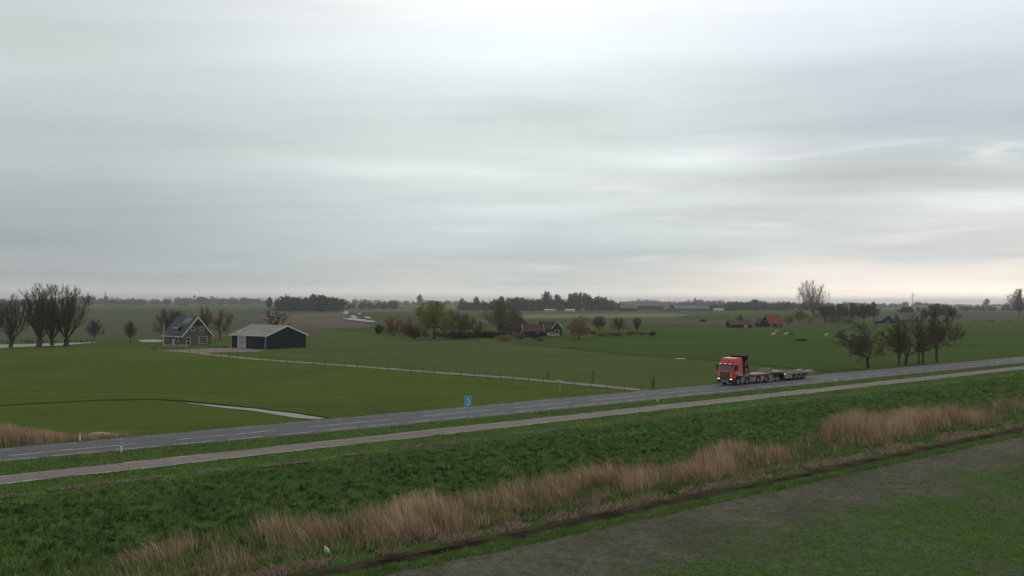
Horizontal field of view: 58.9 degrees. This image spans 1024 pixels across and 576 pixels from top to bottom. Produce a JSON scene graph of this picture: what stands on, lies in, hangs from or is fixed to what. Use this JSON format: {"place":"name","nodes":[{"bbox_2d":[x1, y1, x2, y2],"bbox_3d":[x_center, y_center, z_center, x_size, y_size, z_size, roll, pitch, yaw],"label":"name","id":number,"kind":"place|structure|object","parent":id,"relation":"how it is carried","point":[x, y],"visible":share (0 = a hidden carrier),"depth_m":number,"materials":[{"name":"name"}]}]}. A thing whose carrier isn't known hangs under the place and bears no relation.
{"place":"outdoors","nodes":[
{"label":"outdoors","id":0,"kind":"place"},
{"bbox_2d":[0,342,95,347],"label":"canal water","id":1,"kind":"structure","parent":0,"point":[23,345],"depth_m":244.94,"materials":[{"name":"grey liquid"}]},
{"bbox_2d":[3,305,283,313],"bbox_3d":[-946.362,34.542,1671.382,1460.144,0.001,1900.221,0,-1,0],"label":"field","id":2,"kind":"structure","parent":0,"point":[148,309],"depth_m":1282.66,"materials":[{"name":"green plant"}]},
{"bbox_2d":[0,294,277,305],"bbox_3d":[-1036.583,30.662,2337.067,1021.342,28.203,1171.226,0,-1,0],"label":"wood","id":3,"kind":"object","parent":2,"relation":"on","point":[202,300],"visible":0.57,"depth_m":2405.51,"materials":[{"name":"green plant"}]},
{"bbox_2d":[0,399,328,417],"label":"field ditch","id":4,"kind":"object","parent":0,"point":[190,401],"visible":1,"depth_m":105.16,"materials":[{"name":"green plant"}]},
{"bbox_2d":[0,314,339,339],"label":"field","id":5,"kind":"structure","parent":0,"point":[113,325],"depth_m":417.98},
{"bbox_2d":[263,308,290,324],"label":"bare tree","id":6,"kind":"object","parent":5,"relation":"on","point":[272,319],"visible":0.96,"depth_m":304.30,"materials":[{"name":"brown plant"}]},
{"bbox_2d":[159,347,263,353],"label":"farm yard","id":7,"kind":"structure","parent":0,"point":[210,350],"depth_m":219.53,"materials":[{"name":"concrete"}]},
{"bbox_2d":[186,402,325,418],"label":"ditch water","id":8,"kind":"structure","parent":0,"point":[295,415],"depth_m":97.47,"materials":[{"name":"grey liquid"}]},
{"bbox_2d":[257,313,375,327],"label":"field","id":9,"kind":"structure","parent":0,"point":[318,320],"depth_m":547.55,"materials":[{"name":"green plant"}]},
{"bbox_2d":[333,309,413,312],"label":"field","id":10,"kind":"structure","parent":0,"point":[390,310],"depth_m":1231.40,"materials":[{"name":"brown soil"}]},
{"bbox_2d":[177,351,646,390],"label":"farm track","id":11,"kind":"structure","parent":0,"point":[604,386],"depth_m":153.65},
{"bbox_2d":[0,395,837,497],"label":"dry bank grass","id":12,"kind":"structure","parent":0,"point":[397,447],"depth_m":70.61,"materials":[{"name":"plant"}]},
{"bbox_2d":[345,326,496,336],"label":"field","id":13,"kind":"structure","parent":0,"point":[367,330],"depth_m":376.88,"materials":[{"name":"green plant"}]},
{"bbox_2d":[341,312,602,325],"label":"field","id":14,"kind":"structure","parent":0,"point":[378,318],"depth_m":685.02,"materials":[{"name":"green plant"}]},
{"bbox_2d":[197,334,825,389],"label":"field","id":15,"kind":"structure","parent":0,"point":[469,356],"depth_m":188.58,"materials":[{"name":"green plant"}]},
{"bbox_2d":[228,324,307,348],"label":"green barn","id":16,"kind":"structure","parent":15,"relation":"on","point":[254,336],"depth_m":232.05,"materials":[{"name":"metal"}]},
{"bbox_2d":[237,336,245,347],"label":"roller door","id":17,"kind":"structure","parent":16,"relation":"in","point":[241,343],"depth_m":232.06,"materials":[{"name":"metal"}]},
{"bbox_2d":[378,316,407,335],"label":"bare bush","id":18,"kind":"object","parent":15,"relation":"on","point":[390,326],"visible":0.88,"depth_m":313.25,"materials":[{"name":"brown plant"}]},
{"bbox_2d":[395,316,420,335],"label":"bare bush","id":19,"kind":"object","parent":15,"relation":"on","point":[404,326],"visible":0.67,"depth_m":310.03,"materials":[{"name":"brown plant"}]},
{"bbox_2d":[400,326,425,338],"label":"bare bush","id":20,"kind":"object","parent":15,"relation":"on","point":[412,334],"visible":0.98,"depth_m":287.31,"materials":[{"name":"brown plant"}]},
{"bbox_2d":[411,300,457,338],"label":"weeping willow","id":21,"kind":"object","parent":15,"relation":"on","point":[430,315],"visible":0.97,"depth_m":292.52,"materials":[{"name":"green plant"}]},
{"bbox_2d":[439,331,480,338],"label":"garden bush","id":22,"kind":"object","parent":15,"relation":"on","point":[459,334],"visible":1,"depth_m":292.84,"materials":[{"name":"green plant"}]},
{"bbox_2d":[0,302,1023,435],"bbox_3d":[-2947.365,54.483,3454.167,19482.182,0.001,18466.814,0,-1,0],"label":"pasture","id":23,"kind":"structure","parent":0,"point":[113,369],"depth_m":128.46,"materials":[{"name":"green plant"}]},
{"bbox_2d":[0,293,29,346],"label":"bare tree","id":24,"kind":"object","parent":23,"relation":"on","point":[10,323],"visible":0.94,"depth_m":231.92,"materials":[{"name":"brown plant"}]},
{"bbox_2d":[18,282,61,346],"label":"bare tree","id":25,"kind":"object","parent":23,"relation":"on","point":[38,319],"visible":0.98,"depth_m":233.37,"materials":[{"name":"brown plant"}]},
{"bbox_2d":[1,339,93,343],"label":"canal scrub","id":26,"kind":"object","parent":23,"relation":"on","point":[80,341],"visible":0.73,"depth_m":254.07,"materials":[{"name":"plant"}]},
{"bbox_2d":[36,299,70,345],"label":"bare tree","id":27,"kind":"object","parent":23,"relation":"on","point":[51,329],"visible":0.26,"depth_m":240.70,"materials":[{"name":"brown plant"}]},
{"bbox_2d":[0,423,129,447],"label":"reed bed","id":28,"kind":"object","parent":23,"relation":"on","point":[12,435],"visible":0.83,"depth_m":74.28,"materials":[{"name":"beige plant"}]},
{"bbox_2d":[40,284,91,345],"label":"bare tree","id":29,"kind":"object","parent":23,"relation":"on","point":[66,325],"visible":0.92,"depth_m":238.09,"materials":[{"name":"brown plant"}]},
{"bbox_2d":[85,320,105,341],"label":"bare tree","id":30,"kind":"object","parent":23,"relation":"on","point":[94,327],"visible":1,"depth_m":263.93,"materials":[{"name":"brown plant"}]},
{"bbox_2d":[123,321,136,342],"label":"bare tree","id":31,"kind":"object","parent":23,"relation":"on","point":[129,330],"visible":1,"depth_m":254.64,"materials":[{"name":"brown plant"}]},
{"bbox_2d":[151,308,181,333],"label":"bare tree","id":32,"kind":"object","parent":23,"relation":"on","point":[167,322],"visible":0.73,"depth_m":269.00,"materials":[{"name":"brown plant"}]},
{"bbox_2d":[161,316,213,344],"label":"gabled house","id":33,"kind":"structure","parent":23,"relation":"on","point":[187,330],"depth_m":248.28,"materials":[{"name":"grey brick"}]},
{"bbox_2d":[198,307,211,327],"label":"bare tree","id":34,"kind":"object","parent":23,"relation":"on","point":[203,317],"visible":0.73,"depth_m":281.48,"materials":[{"name":"brown plant"}]},
{"bbox_2d":[207,310,233,339],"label":"bare tree","id":35,"kind":"object","parent":23,"relation":"on","point":[219,322],"visible":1,"depth_m":278.74,"materials":[{"name":"brown plant"}]},
{"bbox_2d":[274,293,348,310],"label":"dark plantation","id":36,"kind":"object","parent":23,"relation":"on","point":[313,302],"visible":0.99,"depth_m":1106.63,"materials":[{"name":"green plant"}]},
{"bbox_2d":[345,300,398,308],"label":"wood","id":37,"kind":"object","parent":23,"relation":"on","point":[393,304],"visible":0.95,"depth_m":1476.68,"materials":[{"name":"green plant"}]},
{"bbox_2d":[344,299,467,305],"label":"wood","id":38,"kind":"object","parent":23,"relation":"on","point":[446,302],"visible":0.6,"depth_m":2848.26,"materials":[{"name":"green plant"}]},
{"bbox_2d":[444,310,465,331],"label":"bare tree","id":39,"kind":"object","parent":23,"relation":"on","point":[454,318],"visible":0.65,"depth_m":302.04,"materials":[{"name":"brown plant"}]},
{"bbox_2d":[424,330,506,336],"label":"garden hedge","id":40,"kind":"object","parent":23,"relation":"on","point":[428,334],"visible":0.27,"depth_m":310.17,"materials":[{"name":"green plant"}]},
{"bbox_2d":[457,313,476,333],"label":"bare tree","id":41,"kind":"object","parent":23,"relation":"on","point":[463,328],"visible":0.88,"depth_m":306.82,"materials":[{"name":"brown plant"}]},
{"bbox_2d":[469,331,511,337],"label":"garden bush","id":42,"kind":"object","parent":23,"relation":"on","point":[489,335],"visible":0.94,"depth_m":306.26,"materials":[{"name":"green plant"}]},
{"bbox_2d":[481,299,515,331],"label":"bare tree","id":43,"kind":"object","parent":23,"relation":"on","point":[497,318],"visible":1,"depth_m":322.85,"materials":[{"name":"green plant"}]},
{"bbox_2d":[496,314,528,334],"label":"pyramid farmhouse","id":44,"kind":"object","parent":23,"relation":"on","point":[517,321],"visible":0.6,"depth_m":331.62,"materials":[{"name":"grey brick"}]},
{"bbox_2d":[456,296,621,310],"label":"village wood","id":45,"kind":"object","parent":23,"relation":"on","point":[532,304],"visible":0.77,"depth_m":1310.64,"materials":[{"name":"green plant"}]},
{"bbox_2d":[541,291,552,308],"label":"tree","id":46,"kind":"object","parent":23,"relation":"on","point":[546,299],"visible":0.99,"depth_m":1295.90,"materials":[{"name":"grey plant"}]},
{"bbox_2d":[552,294,561,310],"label":"tree","id":47,"kind":"object","parent":23,"relation":"on","point":[556,301],"visible":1,"depth_m":1303.79,"materials":[{"name":"grey plant"}]},
{"bbox_2d":[599,297,609,310],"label":"tree","id":48,"kind":"object","parent":23,"relation":"on","point":[604,302],"visible":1,"depth_m":1335.21,"materials":[{"name":"grey plant"}]},
{"bbox_2d":[619,305,637,310],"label":"long shed","id":49,"kind":"structure","parent":23,"relation":"on","point":[628,307],"depth_m":1306.02,"materials":[{"name":"grey metal"}]},
{"bbox_2d":[623,303,666,309],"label":"long shed","id":50,"kind":"structure","parent":23,"relation":"on","point":[650,306],"depth_m":1557.07,"materials":[{"name":"grey metal"}]},
{"bbox_2d":[663,302,675,311],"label":"blue gabled barn","id":51,"kind":"structure","parent":23,"relation":"on","point":[669,307],"depth_m":1254.57,"materials":[{"name":"metal"}]},
{"bbox_2d":[675,305,709,310],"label":"grey long barn","id":52,"kind":"structure","parent":23,"relation":"on","point":[692,308],"depth_m":1342.90,"materials":[{"name":"metal"}]},
{"bbox_2d":[617,298,831,306],"bbox_3d":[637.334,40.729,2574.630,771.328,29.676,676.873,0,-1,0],"label":"wood","id":53,"kind":"object","parent":23,"relation":"on","point":[701,302],"visible":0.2,"depth_m":2488.60,"materials":[{"name":"green plant"}]},
{"bbox_2d":[709,301,830,310],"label":"wood","id":54,"kind":"object","parent":23,"relation":"on","point":[735,306],"visible":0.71,"depth_m":1470.95,"materials":[{"name":"green plant"}]},
{"bbox_2d":[813,305,839,322],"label":"bare tree","id":55,"kind":"object","parent":23,"relation":"on","point":[824,312],"visible":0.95,"depth_m":557.99,"materials":[{"name":"brown plant"}]},
{"bbox_2d":[828,303,848,322],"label":"bare tree","id":56,"kind":"object","parent":23,"relation":"on","point":[837,309],"visible":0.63,"depth_m":574.94,"materials":[{"name":"brown plant"}]},
{"bbox_2d":[838,303,864,320],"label":"bare tree","id":57,"kind":"object","parent":23,"relation":"on","point":[852,312],"visible":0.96,"depth_m":559.88,"materials":[{"name":"brown plant"}]},
{"bbox_2d":[831,323,896,368],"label":"bare tree","id":58,"kind":"object","parent":23,"relation":"on","point":[859,349],"visible":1,"depth_m":163.86,"materials":[{"name":"brown plant"}]},
{"bbox_2d":[856,303,875,322],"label":"bare tree","id":59,"kind":"object","parent":23,"relation":"on","point":[867,309],"visible":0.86,"depth_m":561.81,"materials":[{"name":"brown plant"}]},
{"bbox_2d":[869,302,880,321],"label":"bare tree","id":60,"kind":"object","parent":23,"relation":"on","point":[873,304],"visible":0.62,"depth_m":596.73,"materials":[{"name":"brown plant"}]},
{"bbox_2d":[874,315,894,322],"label":"black gabled shed","id":61,"kind":"structure","parent":23,"relation":"on","point":[884,319],"depth_m":558.53,"materials":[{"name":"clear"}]},
{"bbox_2d":[893,317,906,366],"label":"bare tree","id":62,"kind":"object","parent":23,"relation":"on","point":[899,340],"visible":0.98,"depth_m":169.97,"materials":[{"name":"brown plant"}]},
{"bbox_2d":[876,320,936,365],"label":"bare tree","id":63,"kind":"object","parent":23,"relation":"on","point":[907,344],"visible":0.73,"depth_m":172.60,"materials":[{"name":"brown plant"}]},
{"bbox_2d":[894,312,920,322],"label":"straw roofed farmhouse","id":64,"kind":"object","parent":23,"relation":"on","point":[906,316],"visible":0.77,"depth_m":577.84,"materials":[{"name":"grey brick"}]},
{"bbox_2d":[913,317,926,363],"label":"bare tree","id":65,"kind":"object","parent":23,"relation":"on","point":[919,344],"visible":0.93,"depth_m":177.77,"materials":[{"name":"brown plant"}]},
{"bbox_2d":[903,315,943,362],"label":"bare tree","id":66,"kind":"object","parent":23,"relation":"on","point":[924,331],"visible":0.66,"depth_m":179.42,"materials":[{"name":"brown plant"}]},
{"bbox_2d":[826,301,1022,307],"bbox_3d":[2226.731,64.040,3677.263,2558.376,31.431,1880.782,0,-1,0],"label":"wood","id":67,"kind":"object","parent":23,"relation":"on","point":[903,304],"visible":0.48,"depth_m":3048.33,"materials":[{"name":"green plant"}]},
{"bbox_2d":[916,303,950,320],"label":"bare tree","id":68,"kind":"object","parent":23,"relation":"on","point":[937,308],"visible":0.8,"depth_m":641.86,"materials":[{"name":"brown plant"}]},
{"bbox_2d":[923,309,965,361],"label":"bare tree","id":69,"kind":"object","parent":23,"relation":"on","point":[939,328],"visible":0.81,"depth_m":182.69,"materials":[{"name":"brown plant"}]},
{"bbox_2d":[940,304,1023,310],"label":"wood","id":70,"kind":"object","parent":23,"relation":"on","point":[966,308],"visible":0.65,"depth_m":1572.36,"materials":[{"name":"green plant"}]},
{"bbox_2d":[1007,288,1023,317],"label":"bare tree","id":71,"kind":"object","parent":23,"relation":"on","point":[1018,300],"visible":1,"depth_m":784.40,"materials":[{"name":"grey plant"}]},
{"bbox_2d":[0,374,1023,575],"bbox_3d":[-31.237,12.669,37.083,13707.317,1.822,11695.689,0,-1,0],"label":"grass bank","id":72,"kind":"structure","parent":0,"point":[218,493],"depth_m":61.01,"materials":[{"name":"green plant"}]},
{"bbox_2d":[0,376,1023,575],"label":"bank tufts","id":73,"kind":"object","parent":72,"relation":"on","point":[45,531],"visible":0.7,"depth_m":58.92,"materials":[{"name":"green plant"}]},
{"bbox_2d":[1,395,1023,575],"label":"dry reeds","id":74,"kind":"object","parent":72,"relation":"on","point":[898,423],"visible":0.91,"depth_m":59.55,"materials":[{"name":"beige plant"}]},
{"bbox_2d":[136,416,1023,575],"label":"flattened straw","id":75,"kind":"object","parent":72,"relation":"on","point":[708,487],"visible":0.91,"depth_m":56.90,"materials":[{"name":"beige plant"}]},
{"bbox_2d":[0,357,1023,460],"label":"road","id":76,"kind":"structure","parent":0,"point":[278,429],"depth_m":88.77,"materials":[{"name":"grey asphalt"}]},
{"bbox_2d":[1,361,1023,460],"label":"road marking","id":77,"kind":"object","parent":76,"relation":"on","point":[448,418],"visible":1,"depth_m":84.94,"materials":[{"name":"white paint"}]},
{"bbox_2d":[6,357,1018,449],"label":"road marking","id":78,"kind":"object","parent":76,"relation":"on","point":[424,411],"visible":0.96,"depth_m":89.32,"materials":[{"name":"paint"}]},
{"bbox_2d":[9,359,1020,455],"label":"road marking","id":79,"kind":"object","parent":76,"relation":"on","point":[429,415],"visible":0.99,"depth_m":85.54,"materials":[{"name":"white paint"}]},
{"bbox_2d":[716,355,770,384],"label":"red lorry","id":80,"kind":"object","parent":76,"relation":"on","point":[733,369],"visible":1,"depth_m":124.69,"materials":[{"name":"paint"}]},
{"bbox_2d":[758,368,813,379],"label":"loader trailer","id":81,"kind":"object","parent":76,"relation":"on","point":[787,374],"visible":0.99,"depth_m":132.81,"materials":[{"name":"metal"}]},
{"bbox_2d":[0,356,1023,500],"bbox_3d":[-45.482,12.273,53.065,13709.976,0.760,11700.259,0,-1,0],"label":"road verge","id":82,"kind":"structure","parent":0,"point":[172,475],"depth_m":73.57,"materials":[{"name":"green plant"}]},
{"bbox_2d":[465,396,470,420],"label":"road sign","id":83,"kind":"object","parent":82,"relation":"on","point":[467,402],"visible":0.98,"depth_m":85.19,"materials":[{"name":"metal"}]},
{"bbox_2d":[0,366,1023,484],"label":"cycle path","id":84,"kind":"structure","parent":0,"point":[78,471],"depth_m":75.53,"materials":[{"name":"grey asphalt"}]},
{"bbox_2d":[0,366,1021,476],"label":"path edge","id":85,"kind":"object","parent":84,"relation":"on","point":[423,430],"visible":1,"depth_m":77.22,"materials":[{"name":"green plant"}]},
{"bbox_2d":[0,0,1023,305],"label":"sky","id":86,"kind":"structure","parent":0,"point":[867,151],"materials":[{"name":"grey"}]},
{"bbox_2d":[1,356,1023,448],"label":"road shoulder","id":87,"kind":"object","parent":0,"point":[412,411],"visible":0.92,"depth_m":89.39},
{"bbox_2d":[21,362,1022,459],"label":"road shoulder","id":88,"kind":"object","parent":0,"point":[523,412],"visible":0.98,"depth_m":91.53},
{"bbox_2d":[520,313,689,318],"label":"field","id":89,"kind":"structure","parent":0,"point":[556,316],"depth_m":836.12,"materials":[{"name":"green plant"}]},
{"bbox_2d":[287,427,1023,575],"bbox_3d":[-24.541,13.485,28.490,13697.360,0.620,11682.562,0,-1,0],"label":"ditch bank","id":90,"kind":"structure","parent":0,"point":[476,539],"depth_m":55.24,"materials":[{"name":"green plant"}]},
{"bbox_2d":[304,428,1023,575],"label":"ditch water","id":91,"kind":"structure","parent":0,"point":[410,557],"depth_m":55.79,"materials":[{"name":"black liquid"}]},
{"bbox_2d":[511,343,831,371],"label":"field ditch","id":92,"kind":"object","parent":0,"point":[674,357],"visible":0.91,"depth_m":202.56,"materials":[{"name":"green plant"}]},
{"bbox_2d":[563,318,829,325],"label":"field","id":93,"kind":"structure","parent":0,"point":[675,321],"depth_m":566.39,"materials":[{"name":"green plant"}]},
{"bbox_2d":[790,310,808,322],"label":"bare tree","id":94,"kind":"object","parent":93,"relation":"on","point":[799,315],"visible":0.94,"depth_m":554.47,"materials":[{"name":"green plant"}]},
{"bbox_2d":[795,279,826,320],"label":"bare tree","id":95,"kind":"object","parent":93,"relation":"on","point":[815,302],"visible":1,"depth_m":625.54,"materials":[{"name":"grey plant"}]},
{"bbox_2d":[372,435,1023,575],"bbox_3d":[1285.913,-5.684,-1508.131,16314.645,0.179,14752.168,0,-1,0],"label":"field","id":96,"kind":"structure","parent":0,"point":[628,532],"depth_m":50.23,"materials":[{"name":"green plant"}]},
{"bbox_2d":[504,323,1023,371],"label":"field","id":97,"kind":"structure","parent":0,"point":[755,344],"depth_m":270.09,"materials":[{"name":"green plant"}]},
{"bbox_2d":[521,324,543,336],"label":"red roofed shed","id":98,"kind":"structure","parent":97,"relation":"on","point":[526,329],"depth_m":315.54,"materials":[{"name":"ceramic"}]},
{"bbox_2d":[537,321,562,335],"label":"white gabled farmhouse","id":99,"kind":"object","parent":97,"relation":"on","point":[552,326],"visible":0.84,"depth_m":327.75,"materials":[{"name":"grey brick"}]},
{"bbox_2d":[567,315,591,339],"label":"weeping willow","id":100,"kind":"object","parent":97,"relation":"on","point":[580,327],"visible":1,"depth_m":293.30,"materials":[{"name":"brown plant"}]},
{"bbox_2d":[591,315,606,332],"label":"bare tree","id":101,"kind":"object","parent":97,"relation":"on","point":[600,323],"visible":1,"depth_m":361.97,"materials":[{"name":"brown plant"}]},
{"bbox_2d":[610,317,627,332],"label":"bare tree","id":102,"kind":"object","parent":97,"relation":"on","point":[618,322],"visible":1,"depth_m":356.73,"materials":[{"name":"brown plant"}]},
{"bbox_2d":[725,320,751,327],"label":"red roofed barn","id":103,"kind":"structure","parent":97,"relation":"on","point":[738,323],"depth_m":446.91,"materials":[{"name":"ceramic"}]},
{"bbox_2d":[754,318,765,326],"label":"black gabled barn","id":104,"kind":"structure","parent":97,"relation":"on","point":[759,322],"depth_m":463.51,"materials":[{"name":"paint"}]},
{"bbox_2d":[764,314,781,326],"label":"red roofed farmhouse","id":105,"kind":"object","parent":97,"relation":"on","point":[773,320],"visible":0.98,"depth_m":460.61,"materials":[{"name":"orange ceramic"}]},
{"bbox_2d":[679,311,1023,319],"bbox_3d":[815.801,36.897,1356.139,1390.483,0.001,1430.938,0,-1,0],"label":"field","id":106,"kind":"structure","parent":0,"point":[729,316],"depth_m":891.74,"materials":[{"name":"green plant"}]},
{"bbox_2d":[922,315,1023,321],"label":"field","id":107,"kind":"structure","parent":0,"point":[986,318],"depth_m":770.11,"materials":[{"name":"green plant"}]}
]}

